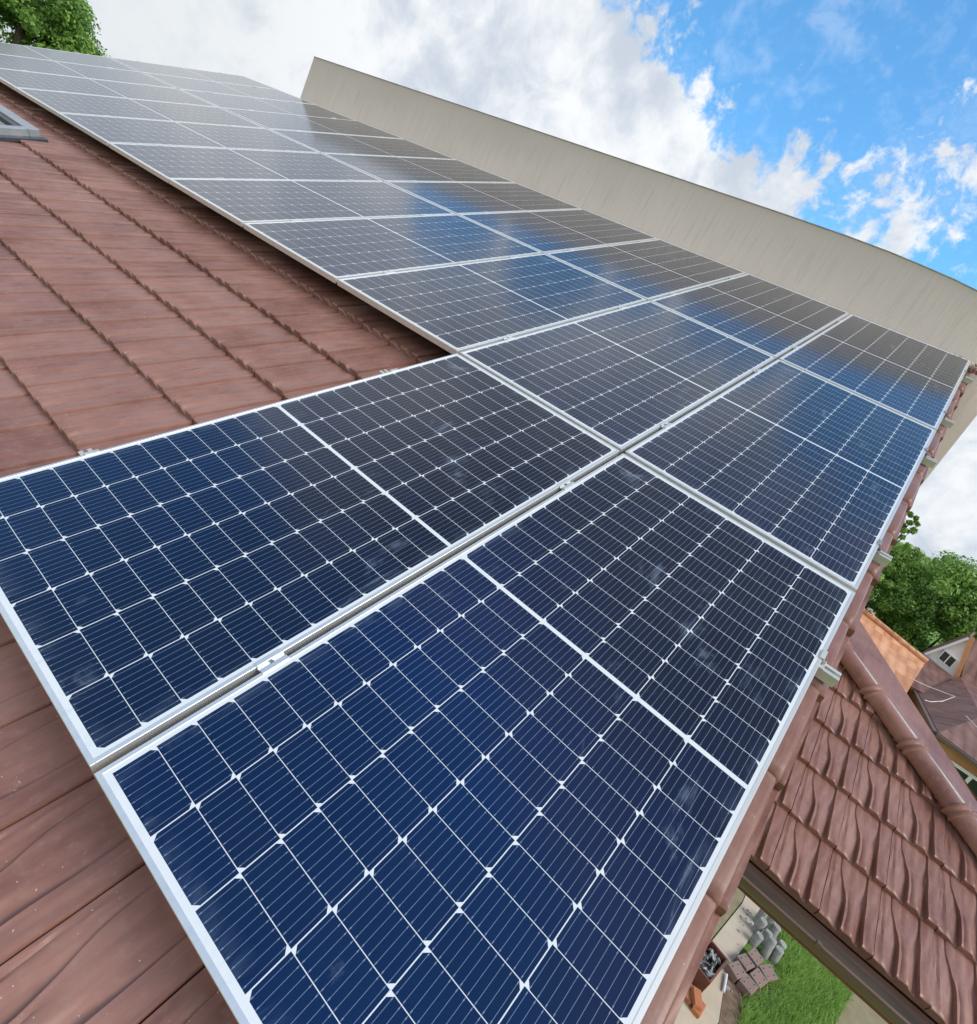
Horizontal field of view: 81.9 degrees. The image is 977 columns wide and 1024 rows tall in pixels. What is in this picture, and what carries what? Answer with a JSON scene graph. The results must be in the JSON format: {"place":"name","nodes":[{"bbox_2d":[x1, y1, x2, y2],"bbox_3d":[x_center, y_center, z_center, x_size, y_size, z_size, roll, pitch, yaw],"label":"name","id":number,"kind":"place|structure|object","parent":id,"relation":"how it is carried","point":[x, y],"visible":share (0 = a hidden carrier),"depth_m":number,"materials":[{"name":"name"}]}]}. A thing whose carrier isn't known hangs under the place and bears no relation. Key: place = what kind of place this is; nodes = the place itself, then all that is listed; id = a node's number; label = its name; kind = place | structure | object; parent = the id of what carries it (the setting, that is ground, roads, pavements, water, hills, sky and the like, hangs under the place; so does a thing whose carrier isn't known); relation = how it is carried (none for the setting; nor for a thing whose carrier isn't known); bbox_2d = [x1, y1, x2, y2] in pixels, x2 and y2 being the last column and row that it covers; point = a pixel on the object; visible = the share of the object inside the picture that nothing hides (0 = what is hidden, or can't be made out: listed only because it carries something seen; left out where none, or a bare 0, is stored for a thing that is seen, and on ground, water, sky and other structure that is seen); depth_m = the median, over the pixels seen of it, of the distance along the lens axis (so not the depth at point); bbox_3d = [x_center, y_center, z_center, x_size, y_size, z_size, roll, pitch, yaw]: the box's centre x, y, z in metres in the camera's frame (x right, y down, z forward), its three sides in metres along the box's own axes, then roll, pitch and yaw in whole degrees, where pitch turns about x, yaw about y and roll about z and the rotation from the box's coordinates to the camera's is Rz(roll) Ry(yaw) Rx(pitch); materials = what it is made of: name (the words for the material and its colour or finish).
{"place":"outdoors","nodes":[
{"label":"outdoors","id":0,"kind":"place"},
{"bbox_2d":[0,0,976,569],"label":"sky","id":1,"kind":"structure","parent":0,"point":[857,119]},
{"bbox_2d":[674,895,759,1023],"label":"garden path","id":2,"kind":"structure","parent":0,"point":[728,938],"depth_m":8.66,"materials":[{"name":"beige concrete"}]},
{"bbox_2d":[684,985,691,1004],"bbox_3d":[2.748,6.582,7.677,0.250,0.065,0.120,9,25,-47],"label":"brick","id":3,"kind":"object","parent":2,"relation":"on","point":[688,999],"visible":0.36,"depth_m":7.60,"materials":[{"name":"orange brick"}]},
{"bbox_2d":[691,986,702,1011],"bbox_3d":[2.813,6.565,7.602,0.120,0.065,0.250,30,17,6],"label":"brick","id":4,"kind":"object","parent":3,"relation":"on","point":[697,1003],"visible":1,"depth_m":7.57,"materials":[{"name":"orange brick"}]},
{"bbox_2d":[690,1001,705,1018],"bbox_3d":[2.819,6.659,7.566,0.250,0.065,0.120,7,27,-50],"label":"brick","id":5,"kind":"object","parent":2,"relation":"on","point":[696,1012],"visible":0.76,"depth_m":7.48,"materials":[{"name":"orange brick"}]},
{"bbox_2d":[692,939,728,992],"bbox_3d":[3.130,6.511,8.099,0.680,0.284,0.320,9,25,-47],"label":"planter box","id":6,"kind":"object","parent":2,"relation":"on","point":[715,956],"visible":0.77,"depth_m":8.05,"materials":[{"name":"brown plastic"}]},
{"bbox_2d":[722,973,727,992],"bbox_3d":[3.410,6.792,8.125,0.044,0.054,0.322,36,19,23],"label":"drain pipe","id":7,"kind":"object","parent":2,"relation":"on","point":[724,982],"visible":1,"depth_m":8.11,"materials":[{"name":"white plastic"}]},
{"bbox_2d":[726,908,783,1017],"bbox_3d":[4.182,7.008,8.749,0.786,0.044,2.026,37,19,25],"label":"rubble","id":8,"kind":"object","parent":2,"relation":"on","point":[728,988],"visible":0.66,"depth_m":8.47,"materials":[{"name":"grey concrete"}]},
{"bbox_2d":[711,888,744,938],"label":"terrace","id":9,"kind":"structure","parent":0,"point":[738,897],"depth_m":9.52,"materials":[{"name":"beige concrete"}]},
{"bbox_2d":[735,927,853,1023],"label":"grass","id":10,"kind":"structure","parent":0,"point":[807,969],"depth_m":8.61,"materials":[{"name":"green plant"}]},
{"bbox_2d":[712,540,952,1022],"bbox_3d":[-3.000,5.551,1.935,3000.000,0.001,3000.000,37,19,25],"label":"ground","id":11,"kind":"structure","parent":0,"point":[747,947],"depth_m":9.17,"materials":[{"name":"green plant"}]},
{"bbox_2d":[0,0,110,56],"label":"broadleaf tree","id":12,"kind":"object","parent":11,"relation":"on","point":[62,25],"visible":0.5,"depth_m":18.38,"materials":[{"name":"green plant"}]},
{"bbox_2d":[0,82,976,1023],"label":"house","id":13,"kind":"structure","parent":11,"relation":"on","point":[136,302],"depth_m":2.48,"materials":[{"name":"tile"}]},
{"bbox_2d":[0,104,48,142],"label":"roof window","id":14,"kind":"structure","parent":13,"relation":"in","point":[11,125],"depth_m":4.97,"materials":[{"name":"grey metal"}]},
{"bbox_2d":[78,448,288,673],"bbox_3d":[-0.526,0.425,1.486,2.266,0.185,0.156,37,44,25],"label":"mounting rail","id":15,"kind":"object","parent":13,"relation":"attached to","point":[271,661],"visible":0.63,"depth_m":1.41,"materials":[{"name":"metal"}]},
{"bbox_2d":[0,353,618,773],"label":"solar panel","id":16,"kind":"object","parent":15,"relation":"attached to","point":[152,587],"visible":0.97,"depth_m":1.73,"materials":[{"name":"glass"}]},
{"bbox_2d":[94,453,854,1023],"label":"solar panel","id":17,"kind":"object","parent":15,"relation":"attached to","point":[512,771],"visible":1,"depth_m":1.28,"materials":[{"name":"glass"}]},
{"bbox_2d":[21,70,892,566],"bbox_3d":[-2.564,-2.961,4.920,11.771,0.185,0.156,37,44,25],"label":"mounting rail","id":18,"kind":"object","parent":13,"relation":"attached to","point":[883,558],"visible":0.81,"depth_m":2.39,"materials":[{"name":"metal"}]},
{"bbox_2d":[0,42,139,71],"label":"solar panel","id":19,"kind":"object","parent":18,"relation":"attached to","point":[47,54],"visible":0.8,"depth_m":7.67,"materials":[{"name":"glass"}]},
{"bbox_2d":[0,54,176,88],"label":"solar panel","id":20,"kind":"object","parent":18,"relation":"attached to","point":[11,62],"visible":0.84,"depth_m":7.09,"materials":[{"name":"glass"}]},
{"bbox_2d":[0,68,217,106],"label":"solar panel","id":21,"kind":"object","parent":18,"relation":"attached to","point":[11,79],"visible":0.88,"depth_m":6.50,"materials":[{"name":"glass"}]},
{"bbox_2d":[15,87,265,128],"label":"solar panel","id":22,"kind":"object","parent":18,"relation":"attached to","point":[55,102],"visible":0.91,"depth_m":6.01,"materials":[{"name":"glass"}]},
{"bbox_2d":[58,113,319,152],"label":"solar panel","id":23,"kind":"object","parent":18,"relation":"attached to","point":[105,130],"visible":0.86,"depth_m":5.55,"materials":[{"name":"glass"}]},
{"bbox_2d":[108,143,381,182],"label":"solar panel","id":24,"kind":"object","parent":18,"relation":"attached to","point":[165,163],"visible":0.84,"depth_m":5.10,"materials":[{"name":"glass"}]},
{"bbox_2d":[169,179,454,226],"bbox_3d":[-1.390,-2.670,4.822,1.040,0.035,2.125,37,44,25],"label":"solar panel","id":25,"kind":"object","parent":18,"relation":"attached to","point":[239,202],"visible":0.9,"depth_m":4.63,"materials":[{"name":"glass"}]},
{"bbox_2d":[243,214,541,283],"bbox_3d":[-0.618,-2.097,4.372,1.040,0.035,2.125,37,44,25],"label":"solar panel","id":26,"kind":"object","parent":18,"relation":"attached to","point":[333,250],"visible":0.84,"depth_m":4.16,"materials":[{"name":"glass"}]},
{"bbox_2d":[337,253,646,353],"bbox_3d":[0.152,-1.524,3.921,1.040,0.038,2.125,37,44,25],"label":"solar panel","id":27,"kind":"object","parent":18,"relation":"attached to","point":[455,309],"visible":0.87,"depth_m":3.69,"materials":[{"name":"glass"}]},
{"bbox_2d":[459,301,774,454],"bbox_3d":[0.922,-0.950,3.473,1.040,0.037,2.125,37,44,25],"label":"solar panel","id":28,"kind":"object","parent":18,"relation":"attached to","point":[623,380],"visible":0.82,"depth_m":3.24,"materials":[{"name":"glass"}]},
{"bbox_2d":[624,359,936,591],"bbox_3d":[1.691,-0.376,3.022,1.040,0.035,2.125,37,44,25],"label":"solar panel","id":29,"kind":"object","parent":18,"relation":"attached to","point":[816,472],"visible":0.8,"depth_m":2.76,"materials":[{"name":"glass"}]},
{"bbox_2d":[76,52,936,467],"bbox_3d":[-1.702,-3.447,5.770,11.779,0.185,0.156,37,44,25],"label":"mounting rail","id":30,"kind":"object","parent":13,"relation":"attached to","point":[928,462],"visible":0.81,"depth_m":3.24,"materials":[{"name":"metal"}]},
{"bbox_2d":[139,61,954,427],"bbox_3d":[-1.158,-3.755,6.308,11.780,0.185,0.156,37,44,25],"label":"mounting rail","id":31,"kind":"object","parent":13,"relation":"attached to","point":[945,421],"visible":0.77,"depth_m":3.78,"materials":[{"name":"metal"}]},
{"bbox_2d":[111,58,276,89],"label":"solar panel","id":32,"kind":"object","parent":31,"relation":"attached to","point":[145,67],"visible":0.69,"depth_m":8.82,"materials":[{"name":"glass"}]},
{"bbox_2d":[143,72,314,104],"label":"solar panel","id":33,"kind":"object","parent":31,"relation":"attached to","point":[217,87],"visible":0.68,"depth_m":8.36,"materials":[{"name":"glass"}]},
{"bbox_2d":[180,89,355,120],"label":"solar panel","id":34,"kind":"object","parent":31,"relation":"attached to","point":[247,103],"visible":0.64,"depth_m":7.92,"materials":[{"name":"glass"}]},
{"bbox_2d":[221,107,403,138],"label":"solar panel","id":35,"kind":"object","parent":31,"relation":"attached to","point":[278,121],"visible":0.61,"depth_m":7.45,"materials":[{"name":"glass"}]},
{"bbox_2d":[269,129,455,159],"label":"solar panel","id":36,"kind":"object","parent":31,"relation":"attached to","point":[322,143],"visible":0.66,"depth_m":7.00,"materials":[{"name":"glass"}]},
{"bbox_2d":[323,153,514,182],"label":"solar panel","id":37,"kind":"object","parent":31,"relation":"attached to","point":[396,169],"visible":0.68,"depth_m":6.54,"materials":[{"name":"glass"}]},
{"bbox_2d":[385,181,580,214],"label":"solar panel","id":38,"kind":"object","parent":31,"relation":"attached to","point":[458,198],"visible":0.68,"depth_m":6.08,"materials":[{"name":"glass"}]},
{"bbox_2d":[459,209,657,253],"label":"solar panel","id":39,"kind":"object","parent":31,"relation":"attached to","point":[548,231],"visible":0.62,"depth_m":5.62,"materials":[{"name":"glass"}]},
{"bbox_2d":[546,239,745,300],"bbox_3d":[1.565,-2.326,5.323,1.040,0.036,2.125,37,44,25],"label":"solar panel","id":40,"kind":"object","parent":31,"relation":"attached to","point":[648,270],"visible":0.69,"depth_m":5.16,"materials":[{"name":"glass"}]},
{"bbox_2d":[779,314,970,429],"bbox_3d":[3.107,-1.179,4.424,1.040,0.035,2.125,37,44,25],"label":"solar panel","id":41,"kind":"object","parent":31,"relation":"attached to","point":[909,377],"visible":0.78,"depth_m":4.24,"materials":[{"name":"glass"}]},
{"bbox_2d":[219,72,973,383],"bbox_3d":[-0.301,-4.241,7.157,11.780,0.185,0.156,37,44,25],"label":"mounting rail","id":42,"kind":"object","parent":13,"relation":"attached to","point":[967,380],"visible":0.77,"depth_m":4.63,"materials":[{"name":"metal"}]},
{"bbox_2d":[650,274,848,360],"bbox_3d":[2.336,-1.752,4.872,1.040,0.035,2.125,37,44,25],"label":"solar panel","id":43,"kind":"object","parent":42,"relation":"attached to","point":[770,318],"visible":0.83,"depth_m":4.70,"materials":[{"name":"glass"}]},
{"bbox_2d":[379,368,841,687],"bbox_3d":[0.319,-0.060,2.330,2.254,0.185,0.156,37,44,25],"label":"mounting rail","id":44,"kind":"object","parent":13,"relation":"attached to","point":[827,674],"visible":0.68,"depth_m":1.81,"materials":[{"name":"metal"}]},
{"bbox_2d":[737,621,976,1023],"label":"extension roof","id":45,"kind":"structure","parent":13,"relation":"attached to","point":[859,878],"depth_m":2.90,"materials":[{"name":"tile"}]},
{"bbox_2d":[300,56,976,485],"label":"boundary wall","id":46,"kind":"structure","parent":11,"relation":"on","point":[884,288],"depth_m":6.14,"materials":[{"name":"stone"}]},
{"bbox_2d":[718,976,742,1023],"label":"soil bed","id":47,"kind":"object","parent":11,"relation":"on","point":[730,1003],"visible":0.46,"depth_m":7.88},
{"bbox_2d":[724,960,746,982],"bbox_3d":[3.660,6.807,8.345,0.260,0.124,0.200,15,24,-32],"label":"paving block","id":48,"kind":"object","parent":47,"relation":"on","point":[735,971],"depth_m":8.30,"materials":[{"name":"red concrete"}]},
{"bbox_2d":[733,953,754,972],"bbox_3d":[3.879,6.854,8.550,0.260,0.124,0.200,21,15,-36],"label":"paving block","id":49,"kind":"object","parent":11,"relation":"on","point":[746,963],"depth_m":8.52,"materials":[{"name":"red concrete"}]},
{"bbox_2d":[736,974,758,998],"bbox_3d":[3.772,6.913,8.214,0.260,0.124,0.200,12,19,-41],"label":"paving block","id":50,"kind":"object","parent":11,"relation":"on","point":[745,984],"depth_m":8.17,"materials":[{"name":"red concrete"}]},
{"bbox_2d":[746,947,763,969],"bbox_3d":[4.112,6.916,8.732,0.260,0.124,0.200,13,27,-43],"label":"paving block","id":51,"kind":"object","parent":11,"relation":"on","point":[755,957],"depth_m":8.69,"materials":[{"name":"red concrete"}]},
{"bbox_2d":[749,931,763,947],"bbox_3d":[4.309,6.890,9.069,0.132,0.249,0.132,36,17,25],"label":"palisade post","id":52,"kind":"object","parent":11,"relation":"on","point":[756,939],"visible":0.95,"depth_m":9.03,"materials":[{"name":"grey concrete"}]},
{"bbox_2d":[748,967,767,991],"bbox_3d":[4.000,6.971,8.400,0.260,0.124,0.200,12,28,-39],"label":"brick","id":53,"kind":"object","parent":11,"relation":"on","point":[756,975],"depth_m":8.37,"materials":[{"name":"brown brick"}]},
{"bbox_2d":[751,917,767,934],"bbox_3d":[4.460,6.849,9.301,0.132,0.321,0.132,35,17,26],"label":"palisade post","id":54,"kind":"object","parent":11,"relation":"on","point":[760,924],"visible":0.93,"depth_m":9.26,"materials":[{"name":"grey concrete"}]},
{"bbox_2d":[753,909,766,922],"bbox_3d":[4.582,6.832,9.501,0.132,0.343,0.132,31,16,27],"label":"palisade post","id":55,"kind":"object","parent":11,"relation":"on","point":[760,913],"visible":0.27,"depth_m":9.46,"materials":[{"name":"grey concrete"}]},
{"bbox_2d":[760,929,772,946],"bbox_3d":[4.515,6.953,9.192,0.132,0.262,0.132,32,9,26],"label":"palisade post","id":56,"kind":"object","parent":11,"relation":"on","point":[766,933],"visible":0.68,"depth_m":9.15,"materials":[{"name":"grey concrete"}]},
{"bbox_2d":[758,963,777,982],"bbox_3d":[4.236,7.035,8.584,0.260,0.124,0.200,16,26,-26],"label":"brick","id":57,"kind":"object","parent":11,"relation":"on","point":[768,973],"depth_m":8.55,"materials":[{"name":"brown brick"}]},
{"bbox_2d":[760,935,776,959],"bbox_3d":[4.468,6.954,8.993,0.132,0.338,0.132,28,6,28],"label":"palisade post","id":58,"kind":"object","parent":11,"relation":"on","point":[768,947],"visible":0.96,"depth_m":8.95,"materials":[{"name":"grey concrete"}]},
{"bbox_2d":[764,916,775,928],"bbox_3d":[4.765,6.958,9.537,0.132,0.278,0.132,31,10,27],"label":"palisade post","id":59,"kind":"object","parent":11,"relation":"on","point":[770,921],"visible":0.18,"depth_m":9.49,"materials":[{"name":"grey concrete"}]},
{"bbox_2d":[769,923,780,937],"bbox_3d":[4.790,7.032,9.448,0.132,0.227,0.132,32,12,26],"label":"palisade post","id":60,"kind":"object","parent":11,"relation":"on","point":[775,929],"visible":0.78,"depth_m":9.40,"materials":[{"name":"grey concrete"}]},
{"bbox_2d":[769,945,783,964],"bbox_3d":[4.580,7.055,8.967,0.132,0.281,0.132,27,16,28],"label":"palisade post","id":61,"kind":"object","parent":11,"relation":"on","point":[776,954],"visible":0.99,"depth_m":8.93,"materials":[{"name":"grey concrete"}]},
{"bbox_2d":[774,939,786,949],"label":"palisade post","id":62,"kind":"object","parent":11,"relation":"on","point":[781,943],"visible":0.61,"depth_m":9.05,"materials":[{"name":"grey concrete"}]},
{"bbox_2d":[868,511,920,600],"bbox_3d":[13.959,3.299,21.693,1.780,7.639,1.328,37,19,25],"label":"slender tree","id":63,"kind":"object","parent":11,"relation":"on","point":[882,581],"visible":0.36,"depth_m":20.84,"materials":[{"name":"green plant"}]},
{"bbox_2d":[865,539,976,676],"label":"broadleaf tree","id":64,"kind":"object","parent":11,"relation":"on","point":[898,608],"visible":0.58,"depth_m":21.01,"materials":[{"name":"green plant"}]},
{"bbox_2d":[907,632,976,796],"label":"gabled house","id":65,"kind":"structure","parent":11,"relation":"on","point":[952,726],"depth_m":14.45,"materials":[{"name":"brown tile"}]},
{"bbox_2d":[909,677,955,701],"bbox_3d":[10.891,4.450,13.806,0.981,0.342,0.918,37,19,25],"label":"roof cable","id":66,"kind":"object","parent":65,"relation":"attached to","point":[935,689],"visible":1,"depth_m":14.00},
{"bbox_2d":[949,758,976,796],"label":"window","id":67,"kind":"structure","parent":65,"relation":"in","point":[970,778],"depth_m":12.06,"materials":[{"name":"white plastic"}]},
{"bbox_2d":[834,992,887,1023],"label":"yard","id":68,"kind":"structure","parent":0,"point":[861,1012],"depth_m":8.86,"materials":[{"name":"beige concrete"}]},
{"bbox_2d":[860,608,928,692],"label":"orange roofed house","id":69,"kind":"structure","parent":0,"point":[904,659],"depth_m":15.68,"materials":[{"name":"ceramic"}]}
]}

